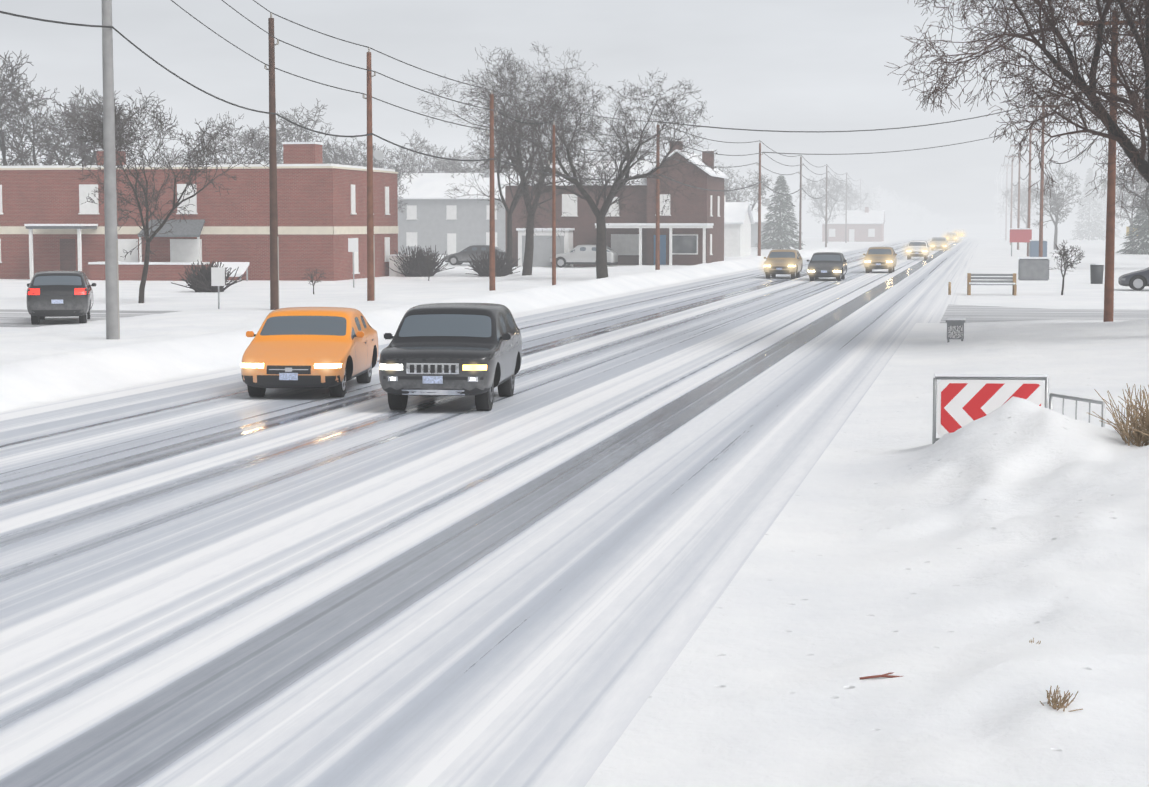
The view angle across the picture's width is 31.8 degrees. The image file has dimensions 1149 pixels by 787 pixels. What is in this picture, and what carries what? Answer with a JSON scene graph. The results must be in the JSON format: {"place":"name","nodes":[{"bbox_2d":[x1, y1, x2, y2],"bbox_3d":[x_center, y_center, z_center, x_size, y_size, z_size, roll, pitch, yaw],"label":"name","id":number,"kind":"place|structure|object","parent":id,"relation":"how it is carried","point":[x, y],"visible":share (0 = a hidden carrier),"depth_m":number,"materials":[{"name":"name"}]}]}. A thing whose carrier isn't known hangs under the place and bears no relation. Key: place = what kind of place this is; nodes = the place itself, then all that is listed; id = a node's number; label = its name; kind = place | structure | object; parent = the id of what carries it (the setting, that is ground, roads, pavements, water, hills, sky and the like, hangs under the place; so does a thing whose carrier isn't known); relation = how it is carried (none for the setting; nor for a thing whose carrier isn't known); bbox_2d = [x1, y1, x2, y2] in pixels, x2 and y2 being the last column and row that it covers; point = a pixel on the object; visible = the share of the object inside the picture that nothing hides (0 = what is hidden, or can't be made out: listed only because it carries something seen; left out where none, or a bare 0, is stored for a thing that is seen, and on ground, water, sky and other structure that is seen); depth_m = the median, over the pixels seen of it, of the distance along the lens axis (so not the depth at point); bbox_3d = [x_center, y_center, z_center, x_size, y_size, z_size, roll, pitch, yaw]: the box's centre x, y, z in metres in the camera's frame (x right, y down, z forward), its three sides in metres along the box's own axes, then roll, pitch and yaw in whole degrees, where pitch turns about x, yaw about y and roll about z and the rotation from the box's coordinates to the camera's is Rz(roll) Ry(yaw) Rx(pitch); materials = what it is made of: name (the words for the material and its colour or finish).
{"place":"outdoors","nodes":[
{"label":"outdoors","id":0,"kind":"place"},
{"bbox_2d":[0,309,178,326],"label":"driveway","id":1,"kind":"structure","parent":0,"point":[14,318],"depth_m":65.10,"materials":[{"name":"white snow"}]},
{"bbox_2d":[26,270,95,323],"bbox_3d":[-15.848,-3.009,62.340,2.100,1.593,4.598,-1,5,-11],"label":"car","id":2,"kind":"object","parent":1,"relation":"on","point":[60,293],"visible":1,"depth_m":60.28,"materials":[{"name":"black paint"}]},
{"bbox_2d":[0,225,985,786],"bbox_3d":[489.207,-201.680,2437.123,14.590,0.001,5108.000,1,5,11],"label":"road","id":3,"kind":"structure","parent":0,"point":[218,579],"depth_m":19.34,"materials":[{"name":"white snow"}]},
{"bbox_2d":[241,307,377,396],"bbox_3d":[-4.773,-0.815,36.803,2.120,1.495,4.999,0,5,2],"label":"car","id":4,"kind":"object","parent":3,"relation":"on","point":[334,349],"visible":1,"depth_m":35.47,"materials":[{"name":"paint"}]},
{"bbox_2d":[379,303,521,410],"bbox_3d":[-2.036,-0.670,34.058,2.120,1.665,4.500,0,5,5],"label":"black suv","id":5,"kind":"object","parent":3,"relation":"on","point":[450,349],"visible":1,"depth_m":32.69,"materials":[{"name":"paint"}]},
{"bbox_2d":[764,249,802,278],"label":"tan suv","id":6,"kind":"object","parent":3,"relation":"on","point":[783,261],"visible":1,"depth_m":111.82,"materials":[{"name":"paint"}]},
{"bbox_2d":[807,252,846,280],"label":"black sedan car","id":7,"kind":"object","parent":3,"relation":"on","point":[827,264],"visible":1,"depth_m":107.40,"materials":[{"name":"paint"}]},
{"bbox_2d":[863,247,896,272],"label":"car","id":8,"kind":"object","parent":3,"relation":"on","point":[880,258],"visible":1,"depth_m":124.13,"materials":[{"name":"paint"}]},
{"bbox_2d":[902,241,929,259],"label":"car","id":9,"kind":"object","parent":3,"relation":"on","point":[917,248],"visible":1,"depth_m":170.70,"materials":[{"name":"paint"}]},
{"bbox_2d":[928,237,947,250],"bbox_3d":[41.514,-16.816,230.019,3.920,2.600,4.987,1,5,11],"label":"car","id":10,"kind":"object","parent":3,"relation":"on","point":[938,243],"visible":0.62,"depth_m":228.20,"materials":[{"name":"beige paint"}]},
{"bbox_2d":[943,233,957,242],"bbox_3d":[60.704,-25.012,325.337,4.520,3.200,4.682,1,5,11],"label":"car","id":11,"kind":"object","parent":3,"relation":"on","point":[949,237],"visible":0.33,"depth_m":323.23,"materials":[{"name":"beige paint"}]},
{"bbox_2d":[954,229,964,236],"bbox_3d":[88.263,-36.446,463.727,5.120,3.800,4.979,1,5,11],"label":"car","id":12,"kind":"object","parent":3,"relation":"on","point":[959,233],"depth_m":461.37,"materials":[{"name":"beige paint"}]},
{"bbox_2d":[0,0,1147,224],"label":"sky","id":13,"kind":"structure","parent":0,"point":[775,65],"materials":[{"name":"grey"}]},
{"bbox_2d":[0,225,1148,329],"bbox_3d":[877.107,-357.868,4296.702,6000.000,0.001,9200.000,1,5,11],"label":"ground snow","id":14,"kind":"structure","parent":0,"point":[994,256],"depth_m":99.16,"materials":[{"name":"white snow"}]},
{"bbox_2d":[0,50,67,165],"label":"tree","id":15,"kind":"object","parent":14,"relation":"on","point":[15,72],"visible":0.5,"depth_m":132.46,"materials":[{"name":"grey plant"}]},
{"bbox_2d":[0,69,139,165],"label":"tree","id":16,"kind":"object","parent":14,"relation":"on","point":[45,143],"visible":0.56,"depth_m":132.67,"materials":[{"name":"grey plant"}]},
{"bbox_2d":[32,87,212,164],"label":"tree","id":17,"kind":"object","parent":14,"relation":"on","point":[71,104],"visible":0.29,"depth_m":139.85,"materials":[{"name":"grey plant"}]},
{"bbox_2d":[62,95,268,302],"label":"tree","id":18,"kind":"object","parent":14,"relation":"on","point":[146,229],"visible":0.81,"depth_m":76.67,"materials":[{"name":"brown plant"}]},
{"bbox_2d":[0,142,411,280],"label":"brick building","id":19,"kind":"structure","parent":14,"relation":"on","point":[49,221],"depth_m":108.78,"materials":[{"name":"red brick"}]},
{"bbox_2d":[171,260,245,291],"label":"bush","id":20,"kind":"object","parent":14,"relation":"on","point":[199,281],"visible":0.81,"depth_m":89.33,"materials":[{"name":"grey plant"}]},
{"bbox_2d":[158,111,265,164],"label":"tree","id":21,"kind":"object","parent":14,"relation":"on","point":[231,144],"visible":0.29,"depth_m":165.66,"materials":[{"name":"grey plant"}]},
{"bbox_2d":[213,262,248,281],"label":"table","id":22,"kind":"object","parent":14,"relation":"on","point":[242,268],"visible":0.52,"depth_m":106.68,"materials":[{"name":"white"}]},
{"bbox_2d":[211,98,335,163],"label":"tree","id":23,"kind":"object","parent":14,"relation":"on","point":[282,129],"visible":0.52,"depth_m":175.03,"materials":[{"name":"grey plant"}]},
{"bbox_2d":[301,268,325,293],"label":"tree sapling","id":24,"kind":"object","parent":14,"relation":"on","point":[311,276],"visible":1,"depth_m":86.82,"materials":[{"name":"brown plant"}]},
{"bbox_2d":[277,136,375,167],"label":"tree","id":25,"kind":"object","parent":14,"relation":"on","point":[335,159],"visible":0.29,"depth_m":181.16,"materials":[{"name":"grey plant"}]},
{"bbox_2d":[348,238,357,287],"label":"sign post","id":26,"kind":"object","parent":14,"relation":"on","point":[353,245],"visible":1,"depth_m":95.69,"materials":[{"name":"grey metal"}]},
{"bbox_2d":[356,144,418,212],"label":"tree","id":27,"kind":"object","parent":14,"relation":"on","point":[391,166],"visible":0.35,"depth_m":189.49,"materials":[{"name":"grey plant"}]},
{"bbox_2d":[386,245,454,276],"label":"bush","id":28,"kind":"object","parent":14,"relation":"on","point":[416,266],"visible":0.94,"depth_m":115.64,"materials":[{"name":"grey plant"}]},
{"bbox_2d":[0,247,857,411],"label":"snow bank","id":29,"kind":"structure","parent":14,"relation":"on","point":[46,364],"depth_m":55.13,"materials":[{"name":"white snow"}]},
{"bbox_2d":[102,0,119,338],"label":"pole","id":30,"kind":"object","parent":29,"relation":"on","point":[111,277],"visible":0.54,"depth_m":49.72,"materials":[{"name":"grey"}]},
{"bbox_2d":[211,267,224,308],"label":"sign post","id":31,"kind":"object","parent":29,"relation":"on","point":[218,276],"visible":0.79,"depth_m":70.87,"materials":[{"name":"grey metal"}]},
{"bbox_2d":[264,13,278,309],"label":"pole","id":32,"kind":"object","parent":29,"relation":"on","point":[274,270],"visible":0.83,"depth_m":66.97,"materials":[{"name":"brown wood"}]},
{"bbox_2d":[362,47,375,300],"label":"pole","id":33,"kind":"object","parent":29,"relation":"on","point":[370,260],"visible":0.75,"depth_m":74.33,"materials":[{"name":"brown wood"}]},
{"bbox_2d":[486,90,497,290],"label":"pole","id":34,"kind":"object","parent":29,"relation":"on","point":[492,245],"visible":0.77,"depth_m":86.15,"materials":[{"name":"brown wood"}]},
{"bbox_2d":[417,44,607,275],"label":"tree","id":35,"kind":"object","parent":29,"relation":"on","point":[528,256],"visible":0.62,"depth_m":114.69,"materials":[{"name":"brown plant"}]},
{"bbox_2d":[548,121,559,284],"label":"pole","id":36,"kind":"object","parent":29,"relation":"on","point":[553,220],"visible":0.85,"depth_m":86.13,"materials":[{"name":"brown wood"}]},
{"bbox_2d":[476,67,718,278],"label":"tree","id":37,"kind":"object","parent":29,"relation":"on","point":[620,182],"visible":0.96,"depth_m":101.91,"materials":[{"name":"brown plant"}]},
{"bbox_2d":[653,123,662,269],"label":"pole","id":38,"kind":"object","parent":29,"relation":"on","point":[657,258],"visible":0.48,"depth_m":110.81,"materials":[{"name":"brown wood"}]},
{"bbox_2d":[757,143,762,255],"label":"pole","id":39,"kind":"object","parent":29,"relation":"on","point":[759,218],"visible":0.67,"depth_m":155.43,"materials":[{"name":"brown wood"}]},
{"bbox_2d":[798,157,802,249],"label":"pole","id":40,"kind":"object","parent":29,"relation":"on","point":[800,202],"visible":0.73,"depth_m":202.02,"materials":[{"name":"brown wood"}]},
{"bbox_2d":[386,130,478,177],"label":"tree","id":41,"kind":"object","parent":14,"relation":"on","point":[427,149],"visible":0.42,"depth_m":202.18,"materials":[{"name":"grey plant"}]},
{"bbox_2d":[424,252,441,280],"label":"tree sapling","id":42,"kind":"object","parent":14,"relation":"on","point":[428,256],"visible":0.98,"depth_m":106.93,"materials":[{"name":"brown plant"}]},
{"bbox_2d":[397,167,505,254],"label":"grey house","id":43,"kind":"structure","parent":14,"relation":"on","point":[432,215],"depth_m":196.18,"materials":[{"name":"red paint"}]},
{"bbox_2d":[421,144,507,172],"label":"tree","id":44,"kind":"object","parent":14,"relation":"on","point":[458,157],"visible":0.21,"depth_m":218.38,"materials":[{"name":"grey plant"}]},
{"bbox_2d":[444,245,505,264],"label":"dark parked car","id":45,"kind":"object","parent":14,"relation":"on","point":[460,257],"visible":0.65,"depth_m":147.09,"materials":[{"name":"grey paint"}]},
{"bbox_2d":[463,155,508,172],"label":"tree","id":46,"kind":"object","parent":14,"relation":"on","point":[477,165],"visible":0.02,"depth_m":238.10,"materials":[{"name":"grey plant"}]},
{"bbox_2d":[465,249,519,276],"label":"bush","id":47,"kind":"object","parent":14,"relation":"on","point":[481,268],"visible":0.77,"depth_m":115.69,"materials":[{"name":"grey plant"}]},
{"bbox_2d":[444,59,605,273],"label":"tree","id":48,"kind":"object","parent":14,"relation":"on","point":[509,228],"visible":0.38,"depth_m":120.27,"materials":[{"name":"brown plant"}]},
{"bbox_2d":[550,244,617,267],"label":"parked silver car","id":49,"kind":"object","parent":14,"relation":"on","point":[582,254],"visible":0.73,"depth_m":139.18,"materials":[{"name":"paint"}]},
{"bbox_2d":[500,139,728,266],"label":"dark brick house","id":50,"kind":"structure","parent":14,"relation":"on","point":[692,233],"depth_m":141.21,"materials":[{"name":"red brick"}]},
{"bbox_2d":[603,146,647,160],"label":"tree","id":51,"kind":"object","parent":14,"relation":"on","point":[634,159],"depth_m":187.24,"materials":[{"name":"grey plant"}]},
{"bbox_2d":[724,185,734,201],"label":"tree","id":52,"kind":"object","parent":14,"relation":"on","point":[727,196],"visible":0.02,"depth_m":217.28,"materials":[{"name":"grey plant"}]},
{"bbox_2d":[724,196,754,256],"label":"house","id":53,"kind":"structure","parent":14,"relation":"on","point":[738,219],"depth_m":176.38,"materials":[{"name":"white paint"}]},
{"bbox_2d":[718,164,774,210],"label":"tree","id":54,"kind":"object","parent":14,"relation":"on","point":[763,187],"visible":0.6,"depth_m":237.61,"materials":[{"name":"grey plant"}]},
{"bbox_2d":[755,175,804,248],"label":"conifer","id":55,"kind":"object","parent":14,"relation":"on","point":[775,241],"visible":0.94,"depth_m":237.06,"materials":[{"name":"grey"}]},
{"bbox_2d":[794,174,857,242],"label":"tree","id":56,"kind":"object","parent":14,"relation":"on","point":[831,192],"visible":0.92,"depth_m":322.28,"materials":[{"name":"grey plant"}]},
{"bbox_2d":[825,166,828,246],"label":"pole","id":57,"kind":"object","parent":14,"relation":"on","point":[826,213],"visible":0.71,"depth_m":260.75,"materials":[{"name":"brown wood"}]},
{"bbox_2d":[845,173,846,242],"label":"pole","id":58,"kind":"object","parent":14,"relation":"on","point":[846,215],"visible":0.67,"depth_m":323.30,"materials":[{"name":"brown wood"}]},
{"bbox_2d":[829,184,873,209],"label":"tree","id":59,"kind":"object","parent":14,"relation":"on","point":[857,198],"visible":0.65,"depth_m":366.71,"materials":[{"name":"grey plant"}]},
{"bbox_2d":[839,185,879,209],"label":"tree","id":60,"kind":"object","parent":14,"relation":"on","point":[868,200],"visible":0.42,"depth_m":424.85,"materials":[{"name":"grey plant"}]},
{"bbox_2d":[585,320,1148,786],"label":"snowy ground","id":61,"kind":"structure","parent":14,"relation":"on","point":[947,576],"depth_m":15.44,"materials":[{"name":"white snow"}]},
{"bbox_2d":[859,672,901,679],"bbox_3d":[2.044,1.826,13.102,0.423,0.024,0.151,0,5,-6],"label":"fallen twig","id":62,"kind":"object","parent":61,"relation":"on","point":[886,675],"visible":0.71,"depth_m":13.04,"materials":[{"name":"brown wood"}]},
{"bbox_2d":[932,373,1048,443],"bbox_3d":[5.277,0.227,25.626,1.444,0.955,0.080,0,5,4],"label":"chevron sign","id":63,"kind":"object","parent":61,"relation":"on","point":[964,399],"visible":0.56,"depth_m":25.59,"materials":[{"name":"white metal"}]},
{"bbox_2d":[1040,685,1082,711],"bbox_3d":[2.831,1.776,11.781,0.217,0.158,0.303,-1,5,-11],"label":"grass tuft","id":64,"kind":"object","parent":61,"relation":"on","point":[1055,702],"visible":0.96,"depth_m":11.74,"materials":[{"name":"brown plant"}]},
{"bbox_2d":[1049,393,1104,426],"bbox_3d":[6.478,0.471,26.095,0.045,0.852,1.344,-1,5,-16],"label":"hoop rail","id":65,"kind":"object","parent":61,"relation":"on","point":[1051,395],"visible":0.46,"depth_m":25.98,"materials":[{"name":"grey metal"}]},
{"bbox_2d":[1088,383,1148,446],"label":"dry shrub","id":66,"kind":"object","parent":61,"relation":"on","point":[1139,437],"visible":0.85,"depth_m":22.51,"materials":[{"name":"brown plant"}]},
{"bbox_2d":[1119,390,1148,435],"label":"dry shrub","id":67,"kind":"object","parent":61,"relation":"on","point":[1135,422],"visible":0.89,"depth_m":22.18,"materials":[{"name":"brown plant"}]},
{"bbox_2d":[948,281,950,294],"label":"bollard","id":68,"kind":"object","parent":14,"relation":"on","point":[949,288],"visible":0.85,"depth_m":85.95,"materials":[{"name":"brown wood"}]},
{"bbox_2d":[945,318,965,342],"bbox_3d":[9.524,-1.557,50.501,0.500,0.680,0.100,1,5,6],"label":"litter bin","id":69,"kind":"object","parent":14,"relation":"on","point":[955,328],"visible":0.81,"depth_m":50.47,"materials":[{"name":"grey metal"}]},
{"bbox_2d":[967,273,1016,294],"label":"bench","id":70,"kind":"object","parent":14,"relation":"on","point":[1009,281],"visible":1,"depth_m":85.84,"materials":[{"name":"brown wood"}]},
{"bbox_2d":[994,200,1013,232],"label":"tree","id":71,"kind":"object","parent":14,"relation":"on","point":[1003,217],"visible":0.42,"depth_m":700.49,"materials":[{"name":"grey plant"}]},
{"bbox_2d":[1001,163,1010,240],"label":"pole","id":72,"kind":"object","parent":14,"relation":"on","point":[1006,203],"visible":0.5,"depth_m":366.34,"materials":[{"name":"brown wood"}]},
{"bbox_2d":[1004,154,1017,244],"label":"pole","id":73,"kind":"object","parent":14,"relation":"on","point":[1011,190],"visible":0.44,"depth_m":287.61,"materials":[{"name":"brown wood"}]},
{"bbox_2d":[992,187,1031,219],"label":"tree","id":74,"kind":"object","parent":14,"relation":"on","point":[996,197],"visible":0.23,"depth_m":503.38,"materials":[{"name":"grey plant"}]},
{"bbox_2d":[884,0,1148,197],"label":"tree","id":75,"kind":"object","parent":14,"relation":"on","point":[1115,132],"visible":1,"depth_m":46.79,"materials":[{"name":"brown plant"}]},
{"bbox_2d":[1010,144,1028,249],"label":"pole","id":76,"kind":"object","parent":14,"relation":"on","point":[1018,216],"visible":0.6,"depth_m":236.87,"materials":[{"name":"brown wood"}]},
{"bbox_2d":[1009,228,1031,255],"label":"red sign","id":77,"kind":"object","parent":14,"relation":"on","point":[1020,234],"visible":0.92,"depth_m":187.61,"materials":[{"name":"red metal"}]},
{"bbox_2d":[1003,181,1039,242],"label":"tree","id":78,"kind":"object","parent":14,"relation":"on","point":[1023,198],"visible":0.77,"depth_m":321.39,"materials":[{"name":"grey plant"}]},
{"bbox_2d":[995,186,1047,221],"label":"tree","id":79,"kind":"object","parent":14,"relation":"on","point":[1014,209],"visible":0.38,"depth_m":392.48,"materials":[{"name":"grey plant"}]},
{"bbox_2d":[1019,127,1041,255],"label":"pole","id":80,"kind":"object","parent":14,"relation":"on","point":[1029,192],"visible":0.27,"depth_m":187.20,"materials":[{"name":"brown wood"}]},
{"bbox_2d":[1018,257,1049,280],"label":"utility cabinet","id":81,"kind":"object","parent":14,"relation":"on","point":[1033,268],"visible":0.98,"depth_m":107.92,"materials":[{"name":"grey metal"}]},
{"bbox_2d":[1030,240,1047,256],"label":"sign","id":82,"kind":"object","parent":14,"relation":"on","point":[1034,248],"visible":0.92,"depth_m":180.93,"materials":[{"name":"blue metal"}]},
{"bbox_2d":[1028,104,1057,256],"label":"pole","id":83,"kind":"object","parent":14,"relation":"on","point":[1041,216],"visible":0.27,"depth_m":146.32,"materials":[{"name":"brown wood"}]},
{"bbox_2d":[1031,165,1082,249],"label":"tree","id":84,"kind":"object","parent":14,"relation":"on","point":[1055,199],"visible":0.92,"depth_m":236.10,"materials":[{"name":"grey plant"}]},
{"bbox_2d":[1048,240,1084,294],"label":"tree","id":85,"kind":"object","parent":14,"relation":"on","point":[1065,255],"visible":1,"depth_m":85.53,"materials":[{"name":"grey plant"}]},
{"bbox_2d":[1071,168,1105,240],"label":"conifer","id":86,"kind":"object","parent":14,"relation":"on","point":[1085,232],"visible":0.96,"depth_m":365.35,"materials":[{"name":"grey"}]},
{"bbox_2d":[1090,263,1103,283],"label":"litter bin","id":87,"kind":"object","parent":14,"relation":"on","point":[1096,272],"visible":1,"depth_m":101.85,"materials":[{"name":"grey metal"}]},
{"bbox_2d":[1053,0,1148,216],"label":"tree","id":88,"kind":"object","parent":14,"relation":"on","point":[1119,119],"visible":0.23,"depth_m":57.45,"materials":[{"name":"grey plant"}]},
{"bbox_2d":[1090,170,1124,238],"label":"conifer","id":89,"kind":"object","parent":14,"relation":"on","point":[1104,198],"visible":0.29,"depth_m":392.23,"materials":[{"name":"grey"}]},
{"bbox_2d":[1077,11,1143,321],"bbox_3d":[16.035,-6.654,60.282,2.200,9.401,0.300,1,5,11],"label":"pole","id":90,"kind":"object","parent":14,"relation":"on","point":[1109,264],"visible":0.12,"depth_m":60.32,"materials":[{"name":"brown wood"}]},
{"bbox_2d":[0,0,1142,212],"bbox_3d":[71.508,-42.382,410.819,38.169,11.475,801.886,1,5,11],"label":"power lines","id":91,"kind":"object","parent":90,"relation":"attached to","point":[52,21],"visible":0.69,"depth_m":87.52,"materials":[{"name":"grey metal"}]},
{"bbox_2d":[1091,167,1147,246],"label":"tree","id":92,"kind":"object","parent":14,"relation":"on","point":[1126,196],"visible":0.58,"depth_m":236.33,"materials":[{"name":"grey plant"}]},
{"bbox_2d":[1095,136,1148,215],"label":"tree","id":93,"kind":"object","parent":14,"relation":"on","point":[1143,200],"visible":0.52,"depth_m":150.01,"materials":[{"name":"grey plant"}]},
{"bbox_2d":[1116,136,1147,191],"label":"tree","id":94,"kind":"object","parent":14,"relation":"on","point":[1146,158],"visible":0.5,"depth_m":134.04,"materials":[{"name":"grey plant"}]},
{"bbox_2d":[1116,192,1148,254],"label":"conifer","id":95,"kind":"object","parent":14,"relation":"on","point":[1142,230],"visible":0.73,"depth_m":200.68,"materials":[{"name":"grey"}]},
{"bbox_2d":[1118,267,1148,290],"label":"car","id":96,"kind":"object","parent":14,"relation":"on","point":[1137,280],"visible":1,"depth_m":91.13,"materials":[{"name":"paint"}]},
{"bbox_2d":[750,199,795,246],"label":"house","id":97,"kind":"structure","parent":0,"point":[754,231],"depth_m":261.15,"materials":[{"name":"white brick"}]},
{"bbox_2d":[821,207,885,241],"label":"house","id":98,"kind":"structure","parent":0,"point":[866,225],"depth_m":344.49,"materials":[{"name":"red brick"}]},
{"bbox_2d":[870,186,897,216],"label":"tree","id":99,"kind":"object","parent":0,"point":[882,199],"visible":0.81,"depth_m":503.49,"materials":[{"name":"grey plant"}]},
{"bbox_2d":[884,213,913,234],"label":"house","id":100,"kind":"structure","parent":0,"point":[902,224],"depth_m":557.15,"materials":[{"name":"white brick"}]},
{"bbox_2d":[940,304,1148,322],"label":"side street","id":101,"kind":"structure","parent":0,"point":[972,313],"depth_m":67.25,"materials":[{"name":"white snow"}]}
]}

